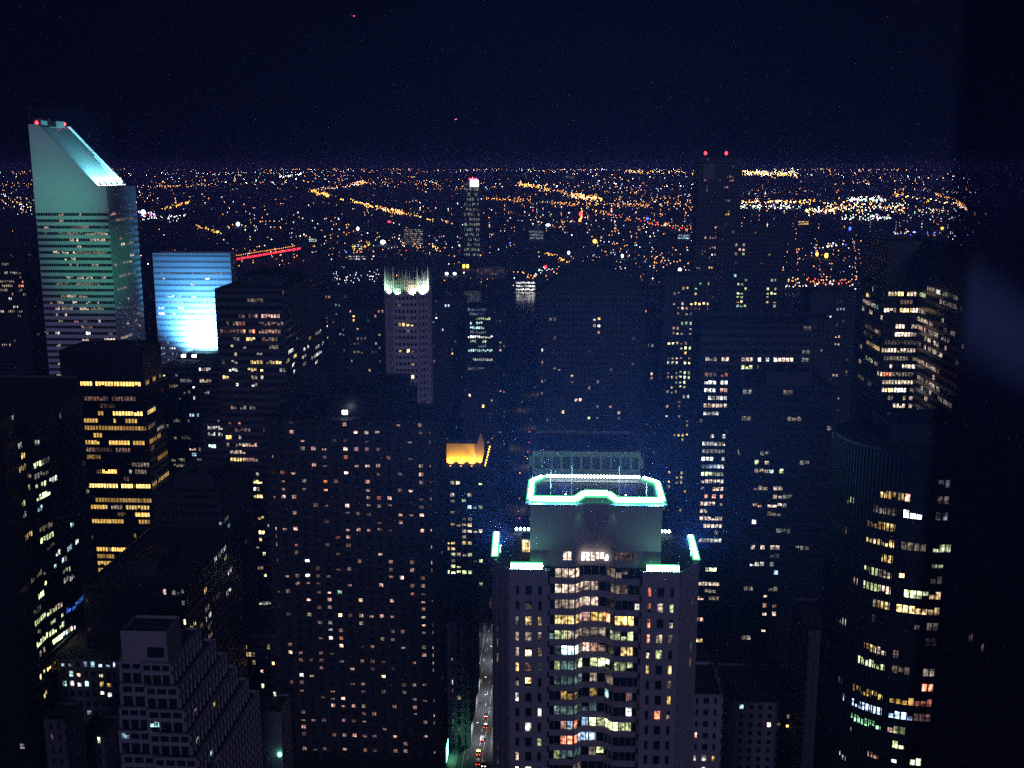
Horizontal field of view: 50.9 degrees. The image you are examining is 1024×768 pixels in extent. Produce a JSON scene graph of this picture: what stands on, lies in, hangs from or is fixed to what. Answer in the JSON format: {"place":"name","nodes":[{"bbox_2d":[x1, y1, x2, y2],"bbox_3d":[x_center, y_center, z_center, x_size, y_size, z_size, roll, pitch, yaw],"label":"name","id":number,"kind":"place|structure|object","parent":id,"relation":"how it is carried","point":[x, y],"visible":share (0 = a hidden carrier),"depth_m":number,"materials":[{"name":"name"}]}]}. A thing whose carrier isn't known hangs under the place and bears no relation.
{"place":"outdoors","nodes":[
{"label":"outdoors","id":0,"kind":"place"},
{"bbox_2d":[0,247,49,374],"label":"tower","id":1,"kind":"structure","parent":0,"point":[23,345],"depth_m":912.38,"materials":[{"name":"black glass"}]},
{"bbox_2d":[28,118,145,374],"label":"slant roof tower","id":2,"kind":"structure","parent":0,"point":[86,222],"depth_m":715.04,"materials":[{"name":"teal glass"}]},
{"bbox_2d":[47,217,134,364],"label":"window","id":3,"kind":"structure","parent":2,"relation":"in","point":[68,233],"depth_m":715.66,"materials":[{"name":"grey"}]},
{"bbox_2d":[152,251,237,364],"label":"blue lit tower","id":4,"kind":"structure","parent":0,"point":[186,284],"depth_m":775.55,"materials":[{"name":"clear glass"}]},
{"bbox_2d":[160,272,226,359],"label":"window","id":5,"kind":"structure","parent":4,"relation":"in","point":[160,272],"depth_m":771.73,"materials":[{"name":"blue"}]},
{"bbox_2d":[237,246,300,267],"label":"long bridge","id":6,"kind":"structure","parent":0,"point":[254,257],"depth_m":2896.70,"materials":[{"name":"red metal"}]},
{"bbox_2d":[324,286,355,372],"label":"narrow dark tower","id":7,"kind":"structure","parent":0,"point":[339,301],"depth_m":877.44,"materials":[{"name":"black glass"}]},
{"bbox_2d":[264,384,448,756],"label":"dark slab tower","id":8,"kind":"structure","parent":0,"point":[357,512],"depth_m":459.37,"materials":[{"name":"black glass"}]},
{"bbox_2d":[274,422,442,752],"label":"window","id":9,"kind":"structure","parent":8,"relation":"in","point":[344,424],"depth_m":464.10,"materials":[{"name":"orange"}]},
{"bbox_2d":[348,302,385,372],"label":"pinprick tower","id":10,"kind":"structure","parent":0,"point":[367,337],"depth_m":795.86,"materials":[{"name":"black glass"}]},
{"bbox_2d":[384,264,432,402],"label":"brick crown tower","id":11,"kind":"structure","parent":0,"point":[408,320],"depth_m":652.11,"materials":[{"name":"grey brick"}]},
{"bbox_2d":[432,295,466,440],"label":"plain dark tower","id":12,"kind":"structure","parent":0,"point":[449,344],"depth_m":918.44,"materials":[{"name":"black glass"}]},
{"bbox_2d":[464,178,480,257],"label":"distant glass tower","id":13,"kind":"structure","parent":0,"point":[472,219],"depth_m":3028.23,"materials":[{"name":"glass"}]},
{"bbox_2d":[464,183,478,255],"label":"window","id":14,"kind":"structure","parent":13,"relation":"in","point":[468,254],"depth_m":3030.74,"materials":[{"name":"grey glass"}]},
{"bbox_2d":[446,363,529,767],"bbox_3d":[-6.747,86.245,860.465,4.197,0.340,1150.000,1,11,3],"label":"pavement","id":15,"kind":"structure","parent":0,"point":[452,757],"depth_m":885.41,"materials":[{"name":"grey concrete"}]},
{"bbox_2d":[481,244,496,247],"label":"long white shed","id":16,"kind":"structure","parent":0,"point":[488,245],"depth_m":3445.74,"materials":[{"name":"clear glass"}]},
{"bbox_2d":[456,363,538,767],"bbox_3d":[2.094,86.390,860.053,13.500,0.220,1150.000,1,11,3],"label":"road","id":17,"kind":"structure","parent":0,"point":[512,511],"depth_m":771.16,"materials":[{"name":"grey asphalt"}]},
{"bbox_2d":[462,364,537,764],"bbox_3d":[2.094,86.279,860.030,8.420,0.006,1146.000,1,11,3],"label":"road markings","id":18,"kind":"object","parent":17,"relation":"on","point":[491,595],"visible":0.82,"depth_m":769.02,"materials":[{"name":"paint"}]},
{"bbox_2d":[0,197,1023,767],"bbox_3d":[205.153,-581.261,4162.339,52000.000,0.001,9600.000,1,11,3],"label":"ground","id":19,"kind":"structure","parent":0,"point":[994,227],"depth_m":3541.02,"materials":[{"name":"black"}]},
{"bbox_2d":[0,412,46,767],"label":"edge block","id":20,"kind":"structure","parent":19,"relation":"on","point":[22,740],"depth_m":320.25,"materials":[{"name":"black glass"}]},
{"bbox_2d":[0,375,95,767],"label":"greenish window tower","id":21,"kind":"structure","parent":19,"relation":"on","point":[47,410],"depth_m":376.53,"materials":[{"name":"black glass"}]},
{"bbox_2d":[43,701,87,767],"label":"building","id":22,"kind":"structure","parent":19,"relation":"on","point":[64,730],"depth_m":294.89,"materials":[{"name":"black concrete"}]},
{"bbox_2d":[50,622,121,725],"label":"building","id":23,"kind":"structure","parent":19,"relation":"on","point":[89,679],"depth_m":365.26,"materials":[{"name":"pale stone"},{"name":"dark glass"},{"name":"felt"}]},
{"bbox_2d":[84,714,121,767],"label":"building","id":24,"kind":"structure","parent":19,"relation":"on","point":[102,741],"depth_m":321.92,"materials":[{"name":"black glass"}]},
{"bbox_2d":[59,340,168,573],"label":"amber window block","id":25,"kind":"structure","parent":19,"relation":"on","point":[122,387],"depth_m":506.61,"materials":[{"name":"black glass"}]},
{"bbox_2d":[92,519,122,522],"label":"window","id":26,"kind":"structure","parent":25,"relation":"in","point":[108,521],"depth_m":513.08,"materials":[{"name":"yellow glass"}]},
{"bbox_2d":[96,498,118,501],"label":"window","id":27,"kind":"structure","parent":25,"relation":"in","point":[96,498],"depth_m":510.96,"materials":[{"name":"yellow glass"}]},
{"bbox_2d":[86,448,129,451],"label":"window","id":28,"kind":"structure","parent":25,"relation":"in","point":[86,448],"depth_m":505.99,"materials":[{"name":"brown"}]},
{"bbox_2d":[85,396,134,400],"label":"window","id":29,"kind":"structure","parent":25,"relation":"in","point":[85,396],"depth_m":500.95,"materials":[{"name":"brown"}]},
{"bbox_2d":[105,426,143,429],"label":"window","id":30,"kind":"structure","parent":25,"relation":"in","point":[105,426],"depth_m":503.41,"materials":[{"name":"yellow glass"}]},
{"bbox_2d":[119,498,150,502],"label":"window","id":31,"kind":"structure","parent":25,"relation":"in","point":[130,499],"depth_m":510.21,"materials":[{"name":"yellow glass"}]},
{"bbox_2d":[82,526,247,677],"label":"black roof block","id":32,"kind":"structure","parent":19,"relation":"on","point":[191,576],"depth_m":386.97,"materials":[{"name":"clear glass"}]},
{"bbox_2d":[118,615,262,767],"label":"terraced block","id":33,"kind":"structure","parent":19,"relation":"on","point":[189,698],"depth_m":330.57,"materials":[{"name":"grey concrete"}]},
{"bbox_2d":[162,349,220,477],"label":"podium block","id":34,"kind":"structure","parent":19,"relation":"on","point":[192,398],"depth_m":719.45,"materials":[{"name":"black glass"}]},
{"bbox_2d":[152,460,258,630],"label":"building","id":35,"kind":"structure","parent":19,"relation":"on","point":[215,494],"depth_m":439.26,"materials":[{"name":"black glass"}]},
{"bbox_2d":[201,406,223,460],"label":"glass corner block","id":36,"kind":"structure","parent":19,"relation":"on","point":[212,436],"depth_m":628.39,"materials":[{"name":"glass"}]},
{"bbox_2d":[245,606,283,696],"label":"building","id":37,"kind":"structure","parent":19,"relation":"on","point":[264,655],"depth_m":459.58,"materials":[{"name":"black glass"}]},
{"bbox_2d":[214,268,324,606],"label":"wide office block","id":38,"kind":"structure","parent":19,"relation":"on","point":[270,331],"depth_m":566.71,"materials":[{"name":"black glass"}]},
{"bbox_2d":[220,290,317,603],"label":"window","id":39,"kind":"structure","parent":38,"relation":"in","point":[249,315],"depth_m":558.44,"materials":[{"name":"grey glass"}]},
{"bbox_2d":[259,694,292,767],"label":"pale low wall block","id":40,"kind":"structure","parent":19,"relation":"on","point":[276,732],"depth_m":450.48,"materials":[{"name":"grey concrete"}]},
{"bbox_2d":[277,372,409,406],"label":"slab back block","id":41,"kind":"structure","parent":19,"relation":"on","point":[311,383],"depth_m":555.99,"materials":[{"name":"black glass"}]},
{"bbox_2d":[348,255,367,261],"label":"white window block","id":42,"kind":"structure","parent":19,"relation":"on","point":[357,258],"depth_m":2927.38,"materials":[{"name":"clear glass"}]},
{"bbox_2d":[404,228,423,245],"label":"lit office block","id":43,"kind":"structure","parent":19,"relation":"on","point":[412,236],"depth_m":3501.19,"materials":[{"name":"grey glass"}]},
{"bbox_2d":[444,735,448,765],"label":"shop sign","id":44,"kind":"object","parent":19,"relation":"on","point":[446,752],"visible":1,"depth_m":467.19,"materials":[{"name":"paint"}]},
{"bbox_2d":[447,579,479,745],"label":"street block","id":45,"kind":"structure","parent":19,"relation":"on","point":[463,670],"depth_m":480.45,"materials":[{"name":"black glass"}]},
{"bbox_2d":[446,433,489,632],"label":"gilded wing block","id":46,"kind":"structure","parent":19,"relation":"on","point":[468,504],"depth_m":588.95,"materials":[{"name":"black glass"}]},
{"bbox_2d":[462,376,498,566],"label":"corner street block","id":47,"kind":"structure","parent":19,"relation":"on","point":[481,404],"depth_m":682.07,"materials":[{"name":"black glass"}]},
{"bbox_2d":[465,301,495,378],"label":"white lit tower","id":48,"kind":"structure","parent":19,"relation":"on","point":[480,317],"depth_m":843.04,"materials":[{"name":"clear glass"}]},
{"bbox_2d":[477,267,504,278],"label":"amber lit warehouse","id":49,"kind":"structure","parent":19,"relation":"on","point":[490,272],"depth_m":2492.00,"materials":[{"name":"blue concrete"}]},
{"bbox_2d":[495,314,508,478],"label":"street edge tower","id":50,"kind":"structure","parent":19,"relation":"on","point":[502,342],"depth_m":882.15,"materials":[{"name":"black glass"}]},
{"bbox_2d":[544,376,560,429],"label":"street canyon block","id":51,"kind":"structure","parent":19,"relation":"on","point":[552,406],"depth_m":575.07,"materials":[{"name":"blue glass"}]},
{"bbox_2d":[642,337,658,478],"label":"building","id":52,"kind":"structure","parent":19,"relation":"on","point":[650,394],"depth_m":775.22,"materials":[{"name":"black glass"}]},
{"bbox_2d":[692,661,722,767],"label":"court side block","id":53,"kind":"structure","parent":19,"relation":"on","point":[708,718],"depth_m":325.05,"materials":[{"name":"grey concrete"}]},
{"bbox_2d":[715,663,789,767],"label":"punched window block","id":54,"kind":"structure","parent":19,"relation":"on","point":[755,719],"depth_m":428.08,"materials":[{"name":"grey concrete"}]},
{"bbox_2d":[716,364,834,665],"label":"black front block","id":55,"kind":"structure","parent":19,"relation":"on","point":[778,432],"depth_m":456.28,"materials":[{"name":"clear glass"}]},
{"bbox_2d":[797,220,808,225],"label":"orange sign shed","id":56,"kind":"structure","parent":19,"relation":"on","point":[802,222],"depth_m":4668.84,"materials":[{"name":"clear glass"}]},
{"bbox_2d":[786,598,822,767],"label":"blank sided block","id":57,"kind":"structure","parent":19,"relation":"on","point":[804,651],"depth_m":404.59,"materials":[{"name":"black concrete"}]},
{"bbox_2d":[0,169,1023,198],"bbox_3d":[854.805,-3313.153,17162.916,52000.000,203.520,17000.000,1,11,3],"label":"hills","id":58,"kind":"structure","parent":0,"point":[997,184],"depth_m":11956.50,"materials":[{"name":"black"}]},
{"bbox_2d":[1,168,975,271],"bbox_3d":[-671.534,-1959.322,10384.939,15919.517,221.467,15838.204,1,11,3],"label":"city lights","id":59,"kind":"object","parent":58,"relation":"on","point":[323,193],"visible":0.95,"depth_m":7485.03,"materials":[{"name":"orange"}]},
{"bbox_2d":[0,0,1023,169],"label":"sky","id":60,"kind":"structure","parent":0,"point":[146,84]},
{"bbox_2d":[487,374,538,767],"bbox_3d":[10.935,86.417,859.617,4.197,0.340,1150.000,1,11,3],"label":"pavement","id":61,"kind":"structure","parent":0,"point":[521,525],"depth_m":847.86,"materials":[{"name":"grey concrete"}]},
{"bbox_2d":[516,279,535,290],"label":"white pier shed","id":62,"kind":"structure","parent":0,"point":[525,284],"depth_m":2241.43,"materials":[{"name":"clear glass"}]},
{"bbox_2d":[529,230,542,241],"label":"pale green block","id":63,"kind":"structure","parent":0,"point":[536,235],"depth_m":3695.24,"materials":[{"name":"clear glass"}]},
{"bbox_2d":[142,289,1023,364],"bbox_3d":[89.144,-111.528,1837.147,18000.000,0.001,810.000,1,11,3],"label":"river","id":64,"kind":"structure","parent":0,"point":[1002,333],"depth_m":1851.26,"materials":[{"name":"liquid"}]},
{"bbox_2d":[529,430,643,530],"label":"building","id":65,"kind":"structure","parent":0,"point":[574,452],"depth_m":310.32,"materials":[{"name":"metal"}]},
{"bbox_2d":[539,264,645,442],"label":"broad dark tower","id":66,"kind":"structure","parent":0,"point":[592,319],"depth_m":647.59,"materials":[{"name":"black glass"}]},
{"bbox_2d":[490,466,700,767],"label":"neon crown tower","id":67,"kind":"structure","parent":0,"point":[595,583],"depth_m":266.83,"materials":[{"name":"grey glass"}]},
{"bbox_2d":[522,540,529,551],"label":"window","id":68,"kind":"structure","parent":67,"relation":"in","point":[525,543],"depth_m":272.16,"materials":[{"name":"yellow glass"}]},
{"bbox_2d":[555,630,566,638],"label":"window","id":69,"kind":"structure","parent":67,"relation":"in","point":[557,633],"depth_m":266.18,"materials":[{"name":"green"}]},
{"bbox_2d":[554,676,572,684],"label":"window","id":70,"kind":"structure","parent":67,"relation":"in","point":[557,678],"depth_m":268.53,"materials":[{"name":"teal glass"}]},
{"bbox_2d":[554,706,572,713],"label":"window","id":71,"kind":"structure","parent":67,"relation":"in","point":[556,708],"depth_m":270.18,"materials":[{"name":"teal glass"}]},
{"bbox_2d":[555,584,573,592],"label":"window","id":72,"kind":"structure","parent":67,"relation":"in","point":[557,586],"depth_m":263.73,"materials":[{"name":"grey glass"}]},
{"bbox_2d":[555,600,573,607],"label":"window","id":73,"kind":"structure","parent":67,"relation":"in","point":[557,602],"depth_m":264.56,"materials":[{"name":"grey glass"}]},
{"bbox_2d":[555,615,573,623],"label":"window","id":74,"kind":"structure","parent":67,"relation":"in","point":[557,617],"depth_m":265.34,"materials":[{"name":"yellow glass"}]},
{"bbox_2d":[555,568,574,576],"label":"window","id":75,"kind":"structure","parent":67,"relation":"in","point":[557,570],"depth_m":262.95,"materials":[{"name":"grey glass"}]},
{"bbox_2d":[560,750,571,757],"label":"window","id":76,"kind":"structure","parent":67,"relation":"in","point":[562,753],"depth_m":272.50,"materials":[{"name":"teal glass"}]},
{"bbox_2d":[561,661,572,669],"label":"window","id":77,"kind":"structure","parent":67,"relation":"in","point":[563,663],"depth_m":267.68,"materials":[{"name":"teal glass"}]},
{"bbox_2d":[561,691,572,699],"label":"window","id":78,"kind":"structure","parent":67,"relation":"in","point":[563,693],"depth_m":269.35,"materials":[{"name":"orange"}]},
{"bbox_2d":[561,646,573,653],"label":"window","id":79,"kind":"structure","parent":67,"relation":"in","point":[563,648],"depth_m":266.90,"materials":[{"name":"grey glass"}]},
{"bbox_2d":[581,732,595,739],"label":"window","id":80,"kind":"structure","parent":67,"relation":"in","point":[592,735],"depth_m":273.63,"materials":[{"name":"blue"}]},
{"bbox_2d":[582,703,595,710],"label":"window","id":81,"kind":"structure","parent":67,"relation":"in","point":[592,705],"depth_m":272.10,"materials":[{"name":"teal glass"}]},
{"bbox_2d":[583,597,597,604],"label":"window","id":82,"kind":"structure","parent":67,"relation":"in","point":[586,600],"depth_m":266.38,"materials":[{"name":"grey glass"}]},
{"bbox_2d":[584,581,597,589],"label":"window","id":83,"kind":"structure","parent":67,"relation":"in","point":[594,586],"depth_m":265.60,"materials":[{"name":"grey glass"}]},
{"bbox_2d":[582,552,603,559],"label":"window","id":84,"kind":"structure","parent":67,"relation":"in","point":[583,553],"depth_m":262.76,"materials":[{"name":"grey glass"}]},
{"bbox_2d":[583,627,604,635],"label":"window","id":85,"kind":"structure","parent":67,"relation":"in","point":[585,629],"depth_m":267.94,"materials":[{"name":"brown glass"}]},
{"bbox_2d":[590,643,604,650],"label":"window","id":86,"kind":"structure","parent":67,"relation":"in","point":[593,645],"depth_m":268.73,"materials":[{"name":"pink glass"}]},
{"bbox_2d":[591,612,605,620],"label":"window","id":87,"kind":"structure","parent":67,"relation":"in","point":[594,615],"depth_m":267.10,"materials":[{"name":"yellow glass"}]},
{"bbox_2d":[614,662,625,670],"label":"window","id":88,"kind":"structure","parent":67,"relation":"in","point":[616,664],"depth_m":267.10,"materials":[{"name":"green glass"}]},
{"bbox_2d":[615,616,632,624],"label":"window","id":89,"kind":"structure","parent":67,"relation":"in","point":[617,618],"depth_m":264.63,"materials":[{"name":"yellow glass"}]},
{"bbox_2d":[619,722,630,730],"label":"window","id":90,"kind":"structure","parent":67,"relation":"in","point":[621,725],"depth_m":270.24,"materials":[{"name":"yellow glass"}]},
{"bbox_2d":[614,553,635,560],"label":"window","id":91,"kind":"structure","parent":67,"relation":"in","point":[615,554],"depth_m":262.44,"materials":[{"name":"brown"}]},
{"bbox_2d":[621,647,632,655],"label":"window","id":92,"kind":"structure","parent":67,"relation":"in","point":[623,649],"depth_m":266.18,"materials":[{"name":"yellow glass"}]},
{"bbox_2d":[645,306,647,336],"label":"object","id":93,"kind":"structure","parent":0,"point":[646,328],"depth_m":803.18,"materials":[{"name":"black glass"}]},
{"bbox_2d":[655,271,711,531],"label":"yellow grid tower","id":94,"kind":"structure","parent":0,"point":[684,296],"depth_m":746.70,"materials":[{"name":"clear glass"}]},
{"bbox_2d":[677,234,689,241],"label":"green lit shed","id":95,"kind":"structure","parent":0,"point":[683,237],"depth_m":3719.85,"materials":[{"name":"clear glass"}]},
{"bbox_2d":[691,151,742,312],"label":"tall black tower","id":96,"kind":"structure","parent":0,"point":[717,184],"depth_m":1126.84,"materials":[{"name":"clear glass"}]},
{"bbox_2d":[685,313,811,648],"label":"split office tower","id":97,"kind":"structure","parent":0,"point":[722,343],"depth_m":558.48,"materials":[{"name":"black glass"}]},
{"bbox_2d":[714,227,783,313],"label":"columned light tower","id":98,"kind":"structure","parent":0,"point":[748,271],"depth_m":891.20,"materials":[{"name":"black glass"}]},
{"bbox_2d":[794,312,833,383],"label":"shadow side tower","id":99,"kind":"structure","parent":0,"point":[821,344],"depth_m":760.53,"materials":[{"name":"black glass"}]},
{"bbox_2d":[799,286,856,460],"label":"riverside tower","id":100,"kind":"structure","parent":0,"point":[837,304],"depth_m":929.39,"materials":[{"name":"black glass"}]},
{"bbox_2d":[813,409,1007,767],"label":"curved glass tower","id":101,"kind":"structure","parent":0,"point":[914,513],"depth_m":255.03,"materials":[{"name":"glass"}]},
{"bbox_2d":[896,604,907,612],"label":"window","id":102,"kind":"structure","parent":101,"relation":"in","point":[899,607],"depth_m":251.77,"materials":[{"name":"yellow glass"}]},
{"bbox_2d":[909,606,920,613],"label":"window","id":103,"kind":"structure","parent":101,"relation":"in","point":[911,610],"depth_m":250.97,"materials":[{"name":"yellow glass"}]},
{"bbox_2d":[910,591,921,598],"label":"window","id":104,"kind":"structure","parent":101,"relation":"in","point":[919,593],"depth_m":250.15,"materials":[{"name":"glass"}]},
{"bbox_2d":[913,714,924,720],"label":"window","id":105,"kind":"structure","parent":101,"relation":"in","point":[922,716],"depth_m":255.74,"materials":[{"name":"brown glass"}]},
{"bbox_2d":[940,545,950,551],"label":"window","id":106,"kind":"structure","parent":101,"relation":"in","point":[942,547],"depth_m":247.20,"materials":[{"name":"yellow"}]},
{"bbox_2d":[855,236,986,423],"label":"zigzag tower","id":107,"kind":"structure","parent":0,"point":[921,313],"depth_m":508.94,"materials":[{"name":"black glass"}]},
{"bbox_2d":[882,380,912,383],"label":"window","id":108,"kind":"structure","parent":107,"relation":"in","point":[883,381],"depth_m":521.54,"materials":[{"name":"grey glass"}]},
{"bbox_2d":[884,356,913,359],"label":"window","id":109,"kind":"structure","parent":107,"relation":"in","point":[894,358],"depth_m":519.26,"materials":[{"name":"grey glass"}]},
{"bbox_2d":[884,348,914,351],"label":"window","id":110,"kind":"structure","parent":107,"relation":"in","point":[904,350],"depth_m":518.50,"materials":[{"name":"grey glass"}]},
{"bbox_2d":[885,340,915,343],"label":"window","id":111,"kind":"structure","parent":107,"relation":"in","point":[892,342],"depth_m":517.74,"materials":[{"name":"grey glass"}]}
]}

